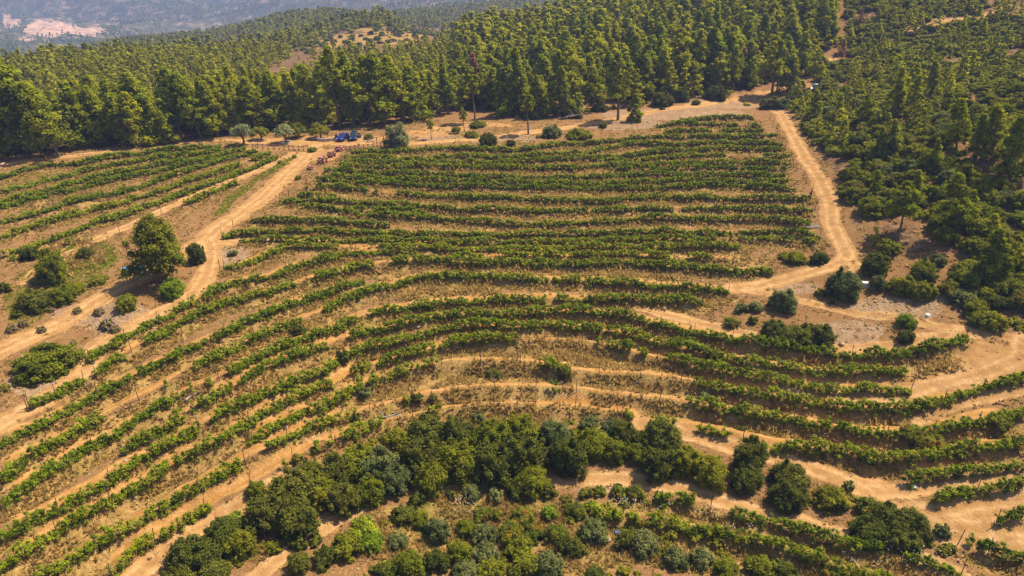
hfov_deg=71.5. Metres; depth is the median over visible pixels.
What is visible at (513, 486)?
bush
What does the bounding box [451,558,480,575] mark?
bush
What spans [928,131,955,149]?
bush
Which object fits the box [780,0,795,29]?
pine tree
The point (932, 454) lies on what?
vine row
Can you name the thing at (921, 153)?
bush
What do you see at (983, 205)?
bush
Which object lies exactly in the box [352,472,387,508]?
bush
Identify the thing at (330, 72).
pine tree
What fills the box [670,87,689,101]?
bush
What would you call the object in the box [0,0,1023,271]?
pine wood
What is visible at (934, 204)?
bush
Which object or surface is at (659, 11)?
pine tree
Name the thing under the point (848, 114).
bush
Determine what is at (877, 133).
bush
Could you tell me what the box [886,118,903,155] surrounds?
pine tree
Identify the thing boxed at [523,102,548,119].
bush
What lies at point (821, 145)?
bush
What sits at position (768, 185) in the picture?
vine row
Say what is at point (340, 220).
vine row
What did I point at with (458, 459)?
bush
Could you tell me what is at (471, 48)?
pine tree
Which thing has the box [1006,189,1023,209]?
bush
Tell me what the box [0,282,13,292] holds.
bush
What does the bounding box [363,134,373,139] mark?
bush
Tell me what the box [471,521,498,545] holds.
bush
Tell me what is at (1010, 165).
pine tree
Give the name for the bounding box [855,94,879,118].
pine tree
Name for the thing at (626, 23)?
pine tree
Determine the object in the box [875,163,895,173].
bush
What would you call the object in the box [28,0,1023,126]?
hills
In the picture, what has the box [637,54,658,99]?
pine tree
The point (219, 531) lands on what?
bush
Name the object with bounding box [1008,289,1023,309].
bush
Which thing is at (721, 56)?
pine tree
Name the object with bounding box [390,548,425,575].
bush
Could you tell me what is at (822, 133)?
bush
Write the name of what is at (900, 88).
pine tree
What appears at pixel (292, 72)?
pine tree
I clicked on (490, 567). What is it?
bush
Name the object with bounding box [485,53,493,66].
pine tree
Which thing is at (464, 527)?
bush
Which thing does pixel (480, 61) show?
pine tree
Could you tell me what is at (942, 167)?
bush
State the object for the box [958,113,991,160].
pine tree
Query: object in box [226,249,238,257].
bush
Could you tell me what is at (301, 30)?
ridge wood
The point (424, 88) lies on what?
pine tree
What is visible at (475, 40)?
pine tree
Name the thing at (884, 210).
bush
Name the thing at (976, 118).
bush
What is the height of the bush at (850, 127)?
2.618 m
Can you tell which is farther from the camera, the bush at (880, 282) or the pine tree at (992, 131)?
the pine tree at (992, 131)
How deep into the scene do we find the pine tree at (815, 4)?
232.04 m
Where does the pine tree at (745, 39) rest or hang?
on the hills
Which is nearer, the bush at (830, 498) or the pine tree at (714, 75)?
the bush at (830, 498)
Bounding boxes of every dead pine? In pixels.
[463,52,479,103]
[742,46,746,78]
[837,38,846,57]
[857,8,863,22]
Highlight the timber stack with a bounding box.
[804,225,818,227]
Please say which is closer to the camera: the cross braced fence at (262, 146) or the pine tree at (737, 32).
the cross braced fence at (262, 146)
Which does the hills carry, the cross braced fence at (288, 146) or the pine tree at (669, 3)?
the pine tree at (669, 3)
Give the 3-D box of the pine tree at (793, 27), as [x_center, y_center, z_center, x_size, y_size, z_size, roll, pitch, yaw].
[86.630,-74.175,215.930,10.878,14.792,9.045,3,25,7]
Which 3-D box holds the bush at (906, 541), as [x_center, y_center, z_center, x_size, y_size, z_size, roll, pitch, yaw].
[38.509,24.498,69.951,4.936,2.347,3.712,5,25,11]
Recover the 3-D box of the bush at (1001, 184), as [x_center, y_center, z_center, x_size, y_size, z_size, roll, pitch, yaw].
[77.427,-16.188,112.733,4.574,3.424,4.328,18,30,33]
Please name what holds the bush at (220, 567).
on the ground at (834, 320)
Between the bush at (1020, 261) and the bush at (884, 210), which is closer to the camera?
the bush at (1020, 261)
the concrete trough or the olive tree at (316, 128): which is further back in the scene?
the olive tree at (316, 128)
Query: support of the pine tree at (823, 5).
on the hills
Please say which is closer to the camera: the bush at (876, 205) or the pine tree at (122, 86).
the bush at (876, 205)
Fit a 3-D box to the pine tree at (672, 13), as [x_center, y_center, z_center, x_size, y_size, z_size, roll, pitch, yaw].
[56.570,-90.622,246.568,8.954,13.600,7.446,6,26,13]
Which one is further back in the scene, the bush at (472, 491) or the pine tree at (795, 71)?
the pine tree at (795, 71)
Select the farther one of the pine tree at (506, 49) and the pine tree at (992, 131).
the pine tree at (506, 49)
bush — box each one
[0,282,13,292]
[0,383,10,391]
[4,340,87,388]
[10,310,22,318]
[12,287,55,314]
[17,245,40,261]
[32,247,68,286]
[43,283,77,307]
[67,282,86,294]
[74,246,95,259]
[88,274,108,286]
[114,293,138,314]
[157,277,185,301]
[159,558,198,575]
[162,529,223,573]
[185,242,206,265]
[194,557,233,575]
[202,513,245,559]
[222,526,257,560]
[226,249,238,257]
[228,510,242,518]
[242,490,286,536]
[243,480,266,500]
[263,465,324,506]
[265,539,283,554]
[269,492,322,547]
[285,551,311,575]
[287,536,309,551]
[289,323,307,335]
[296,459,322,472]
[304,468,341,514]
[306,147,317,152]
[309,533,323,547]
[312,543,340,573]
[320,452,351,486]
[320,479,363,516]
[329,530,365,563]
[334,348,348,364]
[343,441,372,488]
[348,514,380,537]
[350,413,360,422]
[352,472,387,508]
[353,443,404,485]
[357,386,370,398]
[360,531,385,553]
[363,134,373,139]
[373,559,398,575]
[378,463,412,497]
[380,425,410,450]
[387,531,408,551]
[390,505,416,526]
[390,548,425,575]
[396,432,444,479]
[404,411,444,445]
[409,392,422,403]
[409,489,426,509]
[410,455,451,499]
[412,509,429,529]
[422,516,451,545]
[422,547,450,573]
[429,393,437,401]
[436,414,475,447]
[438,435,478,486]
[445,490,455,500]
[446,538,472,566]
[451,127,460,131]
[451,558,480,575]
[456,517,477,537]
[460,482,481,502]
[464,131,479,138]
[468,121,486,128]
[470,411,484,423]
[470,437,518,487]
[471,416,514,447]
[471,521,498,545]
[471,538,499,563]
[474,505,493,524]
[475,98,485,104]
[476,555,506,575]
[478,132,497,146]
[485,368,502,379]
[489,486,503,504]
[489,508,502,520]
[492,430,548,478]
[497,519,524,547]
[502,412,540,437]
[503,532,534,561]
[504,478,523,502]
[504,550,539,575]
[506,139,515,146]
[510,505,535,525]
[512,460,550,500]
[521,521,546,544]
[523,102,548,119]
[531,548,564,575]
[536,418,574,449]
[541,481,556,498]
[541,505,558,522]
[542,124,562,138]
[543,523,566,542]
[544,436,588,480]
[554,533,581,559]
[557,365,571,378]
[563,128,593,140]
[563,501,586,519]
[567,109,582,118]
[574,542,588,557]
[576,427,610,465]
[577,515,610,545]
[578,414,599,430]
[578,485,594,499]
[584,565,607,575]
[585,499,598,511]
[591,102,608,112]
[593,485,606,497]
[599,122,607,128]
[599,417,618,438]
[602,437,628,466]
[607,417,640,445]
[610,483,625,499]
[613,528,640,552]
[624,483,647,502]
[625,442,645,464]
[632,429,651,449]
[632,528,660,560]
[638,439,677,484]
[639,414,687,450]
[650,91,674,106]
[663,545,689,572]
[669,443,704,478]
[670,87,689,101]
[677,335,694,341]
[689,544,716,570]
[692,99,700,104]
[692,452,729,492]
[698,391,709,400]
[702,84,729,101]
[705,348,721,361]
[713,557,742,575]
[724,316,741,328]
[729,463,765,495]
[731,434,771,471]
[733,403,744,415]
[735,302,751,313]
[737,425,745,430]
[743,554,777,575]
[748,315,758,324]
[749,301,763,312]
[759,96,778,109]
[760,319,789,343]
[762,477,809,515]
[765,288,798,315]
[766,458,812,489]
[769,558,798,575]
[773,96,792,108]
[777,252,788,259]
[783,251,808,265]
[783,322,817,347]
[785,90,803,99]
[801,124,817,133]
[808,251,830,265]
[808,323,838,349]
[811,129,830,139]
[813,483,853,512]
[814,288,825,296]
[819,138,829,147]
[821,565,841,575]
[822,106,835,113]
[822,110,835,121]
[823,138,839,148]
[823,266,862,303]
[834,110,851,121]
[836,184,846,190]
[837,125,854,131]
[837,186,867,201]
[839,145,861,158]
[840,164,861,181]
[841,480,854,491]
[842,179,864,188]
[843,96,863,108]
[845,131,856,138]
[847,132,872,145]
[847,511,889,552]
[848,118,865,126]
[852,170,871,186]
[853,121,873,130]
[855,494,884,515]
[856,196,884,216]
[857,116,875,121]
[857,450,877,466]
[858,194,886,212]
[859,147,879,159]
[859,250,892,277]
[865,123,886,135]
[865,158,887,170]
[865,498,911,539]
[867,143,892,159]
[867,174,886,183]
[868,275,888,291]
[871,93,885,99]
[871,169,891,175]
[871,186,892,197]
[873,127,890,139]
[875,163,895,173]
[876,238,905,254]
[880,175,899,187]
[880,189,895,200]
[881,520,929,555]
[883,200,904,214]
[886,275,919,297]
[888,124,907,131]
[890,158,904,171]
[890,172,910,182]
[895,313,917,330]
[896,330,915,344]
[899,159,918,171]
[899,422,923,444]
[900,142,922,156]
[901,133,915,146]
[902,169,930,183]
[902,198,929,206]
[903,504,936,544]
[908,134,935,147]
[908,280,940,302]
[909,430,949,450]
[910,115,933,128]
[910,147,934,159]
[910,257,940,281]
[916,126,941,136]
[916,155,940,171]
[916,184,934,195]
[926,211,966,229]
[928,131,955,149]
[928,182,954,201]
[929,202,938,212]
[929,204,954,213]
[929,253,947,266]
[930,110,950,125]
[931,118,955,127]
[931,161,953,173]
[931,225,963,245]
[932,123,952,132]
[934,523,952,539]
[935,97,956,109]
[936,280,959,298]
[937,197,955,208]
[938,168,964,183]
[940,542,957,552]
[941,154,961,166]
[945,267,982,289]
[947,287,979,304]
[948,161,982,176]
[949,89,971,98]
[949,258,984,274]
[950,449,969,460]
[951,98,974,107]
[956,107,976,116]
[959,235,990,256]
[961,298,989,315]
[965,187,981,199]
[966,311,993,330]
[967,172,998,186]
[967,217,999,237]
[968,119,978,132]
[969,122,977,133]
[969,285,996,301]
[970,103,987,112]
[970,115,989,121]
[971,182,996,196]
[975,204,1006,218]
[977,188,1006,207]
[977,201,989,207]
[978,94,1001,105]
[978,310,1011,333]
[979,272,1010,295]
[983,295,1012,311]
[984,269,1012,289]
[987,101,1017,116]
[987,229,1019,243]
[987,413,1013,433]
[990,176,1017,191]
[991,173,1002,180]
[995,78,1020,87]
[997,190,1020,203]
[999,223,1013,234]
[1000,114,1016,124]
[1000,277,1023,297]
[1002,122,1012,133]
[1005,82,1023,94]
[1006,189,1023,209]
[1006,209,1023,224]
[1007,241,1023,254]
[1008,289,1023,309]
[1009,97,1023,109]
[1012,252,1023,271]
[1013,272,1023,281]
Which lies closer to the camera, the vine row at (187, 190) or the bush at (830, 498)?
the bush at (830, 498)
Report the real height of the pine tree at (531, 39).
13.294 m
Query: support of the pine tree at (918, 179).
on the ground at (834, 320)
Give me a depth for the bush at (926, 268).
101.89 m
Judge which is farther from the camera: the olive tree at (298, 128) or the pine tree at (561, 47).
the pine tree at (561, 47)
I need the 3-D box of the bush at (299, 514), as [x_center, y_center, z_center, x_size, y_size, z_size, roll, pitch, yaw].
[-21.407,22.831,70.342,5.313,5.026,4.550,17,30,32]
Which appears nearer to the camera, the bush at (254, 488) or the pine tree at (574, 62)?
the bush at (254, 488)
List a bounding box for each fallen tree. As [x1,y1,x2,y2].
[376,409,402,420]
[560,109,584,118]
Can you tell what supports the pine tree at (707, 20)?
on the hills
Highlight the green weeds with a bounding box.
[0,119,1023,575]
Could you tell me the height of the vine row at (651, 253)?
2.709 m
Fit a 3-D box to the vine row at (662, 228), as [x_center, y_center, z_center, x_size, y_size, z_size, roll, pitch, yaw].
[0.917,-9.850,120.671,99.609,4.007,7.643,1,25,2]
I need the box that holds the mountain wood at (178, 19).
[0,0,490,56]
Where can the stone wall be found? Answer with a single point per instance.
(324, 139)
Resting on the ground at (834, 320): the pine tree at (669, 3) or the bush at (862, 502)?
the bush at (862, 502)
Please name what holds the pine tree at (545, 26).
on the hills
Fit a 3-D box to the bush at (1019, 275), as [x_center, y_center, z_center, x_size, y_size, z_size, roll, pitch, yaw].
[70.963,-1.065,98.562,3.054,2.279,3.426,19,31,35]
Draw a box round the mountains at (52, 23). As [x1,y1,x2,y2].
[0,0,495,58]
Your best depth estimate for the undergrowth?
190.16 m
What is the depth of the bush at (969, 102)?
144.45 m
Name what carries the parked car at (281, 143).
on the parking ground at (310, 141)
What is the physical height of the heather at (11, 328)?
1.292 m
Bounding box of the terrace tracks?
[2,241,1001,564]
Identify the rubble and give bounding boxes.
[4,120,1019,570]
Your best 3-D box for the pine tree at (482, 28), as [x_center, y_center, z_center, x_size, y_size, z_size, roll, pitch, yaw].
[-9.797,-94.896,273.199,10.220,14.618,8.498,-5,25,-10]
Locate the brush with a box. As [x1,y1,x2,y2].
[209,411,951,575]
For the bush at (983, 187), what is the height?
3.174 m
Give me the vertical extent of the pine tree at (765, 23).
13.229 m
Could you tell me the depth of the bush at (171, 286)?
102.32 m
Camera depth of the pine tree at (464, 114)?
173.42 m
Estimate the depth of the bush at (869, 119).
153.97 m
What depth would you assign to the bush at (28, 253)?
111.33 m
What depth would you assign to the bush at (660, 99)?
192.40 m
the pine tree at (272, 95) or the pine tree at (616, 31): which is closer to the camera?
the pine tree at (272, 95)
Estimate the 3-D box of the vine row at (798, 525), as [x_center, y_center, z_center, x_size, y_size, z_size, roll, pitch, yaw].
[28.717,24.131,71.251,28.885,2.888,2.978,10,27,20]
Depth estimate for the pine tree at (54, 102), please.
167.97 m
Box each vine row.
[0,142,221,179]
[0,145,221,193]
[0,145,257,224]
[0,146,245,201]
[0,147,271,238]
[0,153,278,258]
[0,154,220,208]
[0,176,239,262]
[0,266,730,481]
[0,273,364,448]
[0,289,703,509]
[0,315,910,542]
[0,327,914,575]
[25,370,87,408]
[31,376,1023,575]
[86,243,417,362]
[91,251,774,376]
[105,392,1023,575]
[116,302,969,456]
[220,223,821,239]
[223,236,741,269]
[238,230,817,246]
[246,351,1023,445]
[250,212,390,227]
[278,193,813,214]
[288,188,339,197]
[300,198,812,226]
[304,179,811,204]
[315,174,796,191]
[323,164,785,179]
[325,168,789,186]
[339,156,791,170]
[341,143,785,164]
[344,135,783,159]
[349,130,777,153]
[349,204,426,214]
[450,245,741,263]
[576,504,891,575]
[598,148,791,161]
[607,160,786,171]
[655,119,761,128]
[655,489,964,575]
[663,124,763,132]
[680,113,754,120]
[900,459,1023,489]
[928,475,1023,504]
[958,530,1023,563]
[996,501,1023,526]
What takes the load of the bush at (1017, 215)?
on the ground at (834, 320)
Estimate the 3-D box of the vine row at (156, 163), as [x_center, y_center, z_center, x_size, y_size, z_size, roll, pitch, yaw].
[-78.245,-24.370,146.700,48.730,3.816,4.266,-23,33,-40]
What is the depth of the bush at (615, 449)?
80.48 m
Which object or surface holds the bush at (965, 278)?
on the ground at (834, 320)
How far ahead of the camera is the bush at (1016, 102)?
132.13 m
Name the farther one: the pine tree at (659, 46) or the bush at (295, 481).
the pine tree at (659, 46)
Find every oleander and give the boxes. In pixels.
[316,155,328,162]
[326,150,336,156]
[334,145,343,151]
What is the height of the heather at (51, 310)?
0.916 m
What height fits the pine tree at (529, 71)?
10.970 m
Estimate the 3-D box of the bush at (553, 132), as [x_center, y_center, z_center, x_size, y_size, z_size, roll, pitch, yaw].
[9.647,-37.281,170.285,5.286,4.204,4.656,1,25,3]
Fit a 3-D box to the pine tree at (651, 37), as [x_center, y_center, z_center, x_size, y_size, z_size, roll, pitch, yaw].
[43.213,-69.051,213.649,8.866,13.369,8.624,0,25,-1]
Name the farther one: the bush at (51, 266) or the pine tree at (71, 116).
the pine tree at (71, 116)
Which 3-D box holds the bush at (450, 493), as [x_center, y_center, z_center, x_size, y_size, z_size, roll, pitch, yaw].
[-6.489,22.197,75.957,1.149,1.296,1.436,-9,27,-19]
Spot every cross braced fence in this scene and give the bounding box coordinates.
[252,143,273,149]
[274,145,307,150]
[345,144,372,149]
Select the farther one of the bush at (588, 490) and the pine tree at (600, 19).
the pine tree at (600, 19)
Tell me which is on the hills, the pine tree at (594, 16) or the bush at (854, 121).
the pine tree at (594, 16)
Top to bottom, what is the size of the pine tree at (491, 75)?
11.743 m
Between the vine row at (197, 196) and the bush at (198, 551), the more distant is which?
the vine row at (197, 196)
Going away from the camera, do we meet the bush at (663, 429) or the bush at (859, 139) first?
the bush at (663, 429)
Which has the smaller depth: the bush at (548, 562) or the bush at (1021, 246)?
the bush at (548, 562)
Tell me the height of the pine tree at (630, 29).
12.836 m
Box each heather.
[5,324,17,333]
[17,320,29,327]
[36,325,46,332]
[47,307,54,312]
[72,307,81,313]
[92,306,104,315]
[98,317,115,330]
[109,324,120,332]
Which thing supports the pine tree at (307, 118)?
on the ground at (834, 320)
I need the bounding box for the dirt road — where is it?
[0,9,1023,575]
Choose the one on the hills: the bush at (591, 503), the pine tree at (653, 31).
the pine tree at (653, 31)
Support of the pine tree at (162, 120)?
on the ground at (834, 320)
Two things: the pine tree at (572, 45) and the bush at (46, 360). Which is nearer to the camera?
the bush at (46, 360)
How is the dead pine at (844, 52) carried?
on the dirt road
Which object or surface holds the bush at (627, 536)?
on the ground at (834, 320)
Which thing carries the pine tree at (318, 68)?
on the hills
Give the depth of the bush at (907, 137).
135.48 m
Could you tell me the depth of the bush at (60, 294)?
100.19 m
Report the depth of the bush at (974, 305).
95.43 m
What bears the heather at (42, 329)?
on the dirt road
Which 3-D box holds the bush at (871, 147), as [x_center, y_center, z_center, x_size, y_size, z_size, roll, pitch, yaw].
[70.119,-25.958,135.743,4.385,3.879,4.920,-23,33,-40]
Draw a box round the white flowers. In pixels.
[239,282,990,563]
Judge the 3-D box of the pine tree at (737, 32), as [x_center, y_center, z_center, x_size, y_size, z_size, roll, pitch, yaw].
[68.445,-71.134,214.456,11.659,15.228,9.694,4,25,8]
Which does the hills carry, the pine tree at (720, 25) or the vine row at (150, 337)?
the pine tree at (720, 25)
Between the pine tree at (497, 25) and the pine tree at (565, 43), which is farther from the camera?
the pine tree at (497, 25)
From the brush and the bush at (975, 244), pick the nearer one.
the brush
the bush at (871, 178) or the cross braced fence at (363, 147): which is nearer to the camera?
the bush at (871, 178)
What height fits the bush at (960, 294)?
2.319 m
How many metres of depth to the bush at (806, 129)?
161.49 m
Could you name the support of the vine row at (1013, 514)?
on the ground at (834, 320)
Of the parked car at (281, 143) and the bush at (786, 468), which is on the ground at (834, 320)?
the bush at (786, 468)
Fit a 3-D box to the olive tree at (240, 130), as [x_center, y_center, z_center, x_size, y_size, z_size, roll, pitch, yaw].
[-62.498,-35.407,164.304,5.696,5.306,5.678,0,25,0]
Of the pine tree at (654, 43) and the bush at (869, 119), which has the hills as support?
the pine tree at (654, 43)
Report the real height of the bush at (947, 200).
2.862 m
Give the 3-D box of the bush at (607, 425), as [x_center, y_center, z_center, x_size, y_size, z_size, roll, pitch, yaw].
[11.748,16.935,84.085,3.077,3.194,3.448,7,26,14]
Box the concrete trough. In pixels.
[862,281,869,287]
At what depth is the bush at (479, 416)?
84.92 m
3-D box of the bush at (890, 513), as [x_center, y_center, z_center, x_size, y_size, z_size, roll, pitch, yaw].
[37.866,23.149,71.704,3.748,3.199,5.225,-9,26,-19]
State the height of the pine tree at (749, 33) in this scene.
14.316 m
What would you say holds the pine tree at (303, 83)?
on the ground at (834, 320)
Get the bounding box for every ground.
[0,82,1023,575]
[225,135,388,156]
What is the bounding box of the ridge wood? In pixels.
[0,0,572,65]
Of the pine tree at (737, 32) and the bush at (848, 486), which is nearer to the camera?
the bush at (848, 486)
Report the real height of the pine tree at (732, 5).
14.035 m
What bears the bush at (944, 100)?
on the ground at (834, 320)
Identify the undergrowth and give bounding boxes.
[10,45,832,153]
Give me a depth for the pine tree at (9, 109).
152.44 m
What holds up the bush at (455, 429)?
on the ground at (834, 320)
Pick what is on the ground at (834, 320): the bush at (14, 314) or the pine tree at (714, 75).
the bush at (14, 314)
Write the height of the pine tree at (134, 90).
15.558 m
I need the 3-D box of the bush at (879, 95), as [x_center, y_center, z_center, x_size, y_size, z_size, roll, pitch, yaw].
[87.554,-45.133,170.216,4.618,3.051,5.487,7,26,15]
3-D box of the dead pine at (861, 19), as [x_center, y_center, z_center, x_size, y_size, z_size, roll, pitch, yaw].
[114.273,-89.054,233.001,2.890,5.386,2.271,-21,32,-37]
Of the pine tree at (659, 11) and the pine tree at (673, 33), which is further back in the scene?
the pine tree at (659, 11)
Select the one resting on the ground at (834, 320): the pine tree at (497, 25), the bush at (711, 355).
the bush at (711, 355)
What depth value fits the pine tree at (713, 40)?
203.51 m
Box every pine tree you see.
[0,54,72,157]
[0,100,16,135]
[2,116,27,150]
[14,80,73,157]
[19,81,62,145]
[44,90,64,130]
[57,80,103,149]
[66,76,104,122]
[74,97,95,135]
[76,74,104,107]
[80,85,120,142]
[97,79,127,146]
[97,82,124,137]
[115,82,145,121]
[115,212,189,282]
[116,91,154,146]
[117,72,158,110]
[120,77,172,135]
[146,103,170,145]
[152,66,189,139]
[154,84,162,109]
[156,111,181,144]
[167,72,209,138]
[183,79,194,93]
[193,77,224,119]
[194,74,231,123]
[198,80,231,136]
[198,100,224,132]
[204,75,229,124]
[215,72,224,97]
[220,65,244,124]
[220,85,241,127]
[231,76,244,121]
[235,77,277,127]
[236,76,264,126]
[239,65,249,79]
[248,69,256,85]
[255,71,261,89]
[257,80,291,114]
[260,69,294,125]
[272,74,283,90]
[279,72,313,125]
[290,63,331,123]
[290,67,301,111]
[297,85,319,120]
[311,64,330,91]
[314,44,350,126]
[323,104,341,120]
[331,50,364,125]
[345,54,387,124]
[361,52,404,124]
[368,101,376,120]
[380,55,414,122]
[394,65,435,120]
[418,71,435,108]
[425,72,444,108]
[426,119,433,139]
[434,63,457,113]
[448,69,461,99]
[450,43,462,71]
[457,73,469,107]
[458,107,467,131]
[460,63,476,98]
[461,34,470,47]
[462,49,469,63]
[462,66,482,120]
[467,35,486,58]
[467,45,475,54]
[467,50,485,78]
[475,44,482,56]
[476,21,489,41]
[477,65,491,99]
[477,72,488,107]
[482,67,501,108]
[483,44,499,60]
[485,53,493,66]
[488,20,508,43]
[488,62,517,117]
[492,59,498,69]
[493,46,503,62]
[502,45,509,66]
[504,66,511,80]
[504,73,523,109]
[505,16,513,27]
[505,50,523,67]
[506,32,513,46]
[506,47,528,114]
[518,88,535,133]
[520,25,527,42]
[521,68,529,104]
[522,59,533,81]
[524,65,537,87]
[526,27,540,49]
[526,29,532,40]
[526,35,535,57]
[527,41,539,67]
[530,75,554,117]
[531,39,550,73]
[534,54,555,94]
[535,23,543,39]
[537,56,556,100]
[539,75,548,107]
[543,16,549,33]
[545,41,553,60]
[547,44,588,91]
[548,49,568,104]
[549,65,576,115]
[553,20,561,47]
[557,30,571,47]
[558,41,566,52]
[560,30,574,43]
[561,42,571,65]
[565,13,579,35]
[567,43,579,73]
[569,80,589,112]
[578,30,608,57]
[578,52,585,80]
[578,53,603,101]
[579,12,587,23]
[580,16,587,39]
[582,36,590,53]
[583,66,607,102]
[584,24,604,38]
[591,10,596,25]
[591,31,604,48]
[593,49,608,72]
[595,8,610,35]
[595,15,604,35]
[595,57,605,83]
[603,24,611,49]
[603,50,611,82]
[604,0,614,14]
[604,51,633,119]
[604,61,619,93]
[605,57,615,84]
[606,38,618,53]
[610,24,622,48]
[619,18,637,40]
[619,55,643,97]
[622,25,636,47]
[623,0,639,17]
[625,33,644,88]
[626,93,644,122]
[627,30,641,50]
[637,43,659,92]
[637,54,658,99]
[638,50,657,97]
[643,12,648,32]
[645,7,670,31]
[648,35,656,43]
[650,6,657,22]
[650,21,660,34]
[651,39,663,55]
[654,34,664,77]
[654,49,678,92]
[655,23,671,52]
[658,0,669,15]
[658,0,672,12]
[662,18,673,37]
[666,6,679,24]
[667,26,698,86]
[669,29,677,55]
[674,47,695,80]
[677,0,692,19]
[689,28,712,79]
[690,31,697,53]
[693,0,706,20]
[693,10,702,27]
[700,27,732,83]
[701,10,715,27]
[706,58,724,88]
[712,2,721,25]
[712,19,725,36]
[718,51,731,85]
[721,26,730,41]
[723,0,740,19]
[723,26,747,56]
[724,32,746,81]
[726,45,744,92]
[734,0,758,15]
[737,40,763,85]
[737,52,748,87]
[738,28,748,48]
[742,15,761,49]
[743,11,764,50]
[744,20,756,50]
[752,34,791,94]
[758,13,770,50]
[766,21,779,43]
[768,40,791,93]
[776,40,807,89]
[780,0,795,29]
[780,4,800,33]
[781,13,801,35]
[783,18,812,62]
[783,34,792,40]
[795,0,819,25]
[795,31,815,76]
[800,0,819,19]
[801,20,812,54]
[805,48,829,82]
[805,90,823,118]
[811,0,838,42]
[819,2,845,43]
[831,94,846,125]
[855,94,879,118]
[866,170,882,194]
[870,126,888,160]
[882,180,926,231]
[885,66,908,117]
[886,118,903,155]
[903,75,923,117]
[911,169,928,199]
[922,59,944,96]
[925,137,944,171]
[932,171,977,230]
[941,97,972,150]
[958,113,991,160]
[966,189,983,223]
[970,104,1010,161]
[977,228,1016,284]
[987,115,1023,180]
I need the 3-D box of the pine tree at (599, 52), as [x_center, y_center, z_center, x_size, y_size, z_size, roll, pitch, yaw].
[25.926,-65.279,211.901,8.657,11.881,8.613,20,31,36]
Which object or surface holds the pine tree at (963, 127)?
on the ground at (834, 320)
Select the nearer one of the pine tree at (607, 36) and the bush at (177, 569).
the bush at (177, 569)
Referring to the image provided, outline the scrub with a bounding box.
[786,0,1023,330]
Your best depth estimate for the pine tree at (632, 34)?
223.31 m
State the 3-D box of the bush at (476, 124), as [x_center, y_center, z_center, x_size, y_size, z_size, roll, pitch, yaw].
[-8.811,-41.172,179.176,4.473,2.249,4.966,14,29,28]
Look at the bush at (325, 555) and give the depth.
66.80 m
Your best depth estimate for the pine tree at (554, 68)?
193.34 m
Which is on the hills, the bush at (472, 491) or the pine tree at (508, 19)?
the pine tree at (508, 19)
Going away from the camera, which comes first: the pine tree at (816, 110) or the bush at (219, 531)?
the bush at (219, 531)
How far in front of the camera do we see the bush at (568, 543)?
70.00 m
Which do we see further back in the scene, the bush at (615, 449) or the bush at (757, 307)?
the bush at (757, 307)
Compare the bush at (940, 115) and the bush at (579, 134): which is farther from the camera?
the bush at (579, 134)
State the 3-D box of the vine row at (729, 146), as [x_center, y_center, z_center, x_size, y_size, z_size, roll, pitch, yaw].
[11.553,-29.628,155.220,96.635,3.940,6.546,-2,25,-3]
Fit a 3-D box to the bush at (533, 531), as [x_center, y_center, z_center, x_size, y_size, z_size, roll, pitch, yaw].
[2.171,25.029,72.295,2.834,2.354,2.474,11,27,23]
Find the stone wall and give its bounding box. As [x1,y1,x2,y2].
[314,135,335,141]
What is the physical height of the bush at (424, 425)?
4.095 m
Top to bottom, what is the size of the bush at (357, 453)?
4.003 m
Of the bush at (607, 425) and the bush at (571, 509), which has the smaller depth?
the bush at (571, 509)
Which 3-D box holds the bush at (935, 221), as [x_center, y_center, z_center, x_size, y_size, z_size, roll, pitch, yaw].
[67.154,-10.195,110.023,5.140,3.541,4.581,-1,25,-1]
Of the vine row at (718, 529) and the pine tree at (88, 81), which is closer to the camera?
the vine row at (718, 529)
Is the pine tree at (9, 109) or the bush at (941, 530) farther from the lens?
the pine tree at (9, 109)
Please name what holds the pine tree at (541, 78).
on the ground at (834, 320)
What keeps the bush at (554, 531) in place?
on the ground at (834, 320)
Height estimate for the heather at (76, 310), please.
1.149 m
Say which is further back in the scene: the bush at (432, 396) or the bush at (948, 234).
the bush at (948, 234)
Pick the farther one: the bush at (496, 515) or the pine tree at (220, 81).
the pine tree at (220, 81)
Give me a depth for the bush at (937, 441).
79.83 m
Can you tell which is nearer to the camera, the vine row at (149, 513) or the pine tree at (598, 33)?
the vine row at (149, 513)
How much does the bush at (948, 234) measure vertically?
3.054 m
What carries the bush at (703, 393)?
on the ground at (834, 320)
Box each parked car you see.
[279,140,291,144]
[335,133,347,140]
[346,131,360,140]
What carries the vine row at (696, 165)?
on the ground at (834, 320)
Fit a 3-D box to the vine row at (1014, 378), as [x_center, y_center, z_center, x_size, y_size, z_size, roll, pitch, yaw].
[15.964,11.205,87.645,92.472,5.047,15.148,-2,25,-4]
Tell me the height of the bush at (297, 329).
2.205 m
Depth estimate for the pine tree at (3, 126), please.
155.81 m
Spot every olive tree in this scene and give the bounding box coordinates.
[229,123,253,144]
[249,126,269,139]
[272,123,294,142]
[288,122,307,137]
[308,122,330,137]
[381,121,410,148]
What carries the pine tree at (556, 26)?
on the hills
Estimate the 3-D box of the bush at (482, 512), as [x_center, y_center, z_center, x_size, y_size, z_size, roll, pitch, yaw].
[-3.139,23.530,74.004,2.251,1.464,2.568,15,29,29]
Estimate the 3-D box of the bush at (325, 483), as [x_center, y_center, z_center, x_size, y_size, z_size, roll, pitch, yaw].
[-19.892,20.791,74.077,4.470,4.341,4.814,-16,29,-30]
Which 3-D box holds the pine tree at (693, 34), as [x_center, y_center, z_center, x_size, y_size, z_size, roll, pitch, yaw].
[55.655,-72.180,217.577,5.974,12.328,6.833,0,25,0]
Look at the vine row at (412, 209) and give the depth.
129.32 m
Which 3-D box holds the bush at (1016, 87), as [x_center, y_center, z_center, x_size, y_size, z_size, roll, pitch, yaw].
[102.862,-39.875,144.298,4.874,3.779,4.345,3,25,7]
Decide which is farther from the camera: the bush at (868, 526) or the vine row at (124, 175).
the vine row at (124, 175)

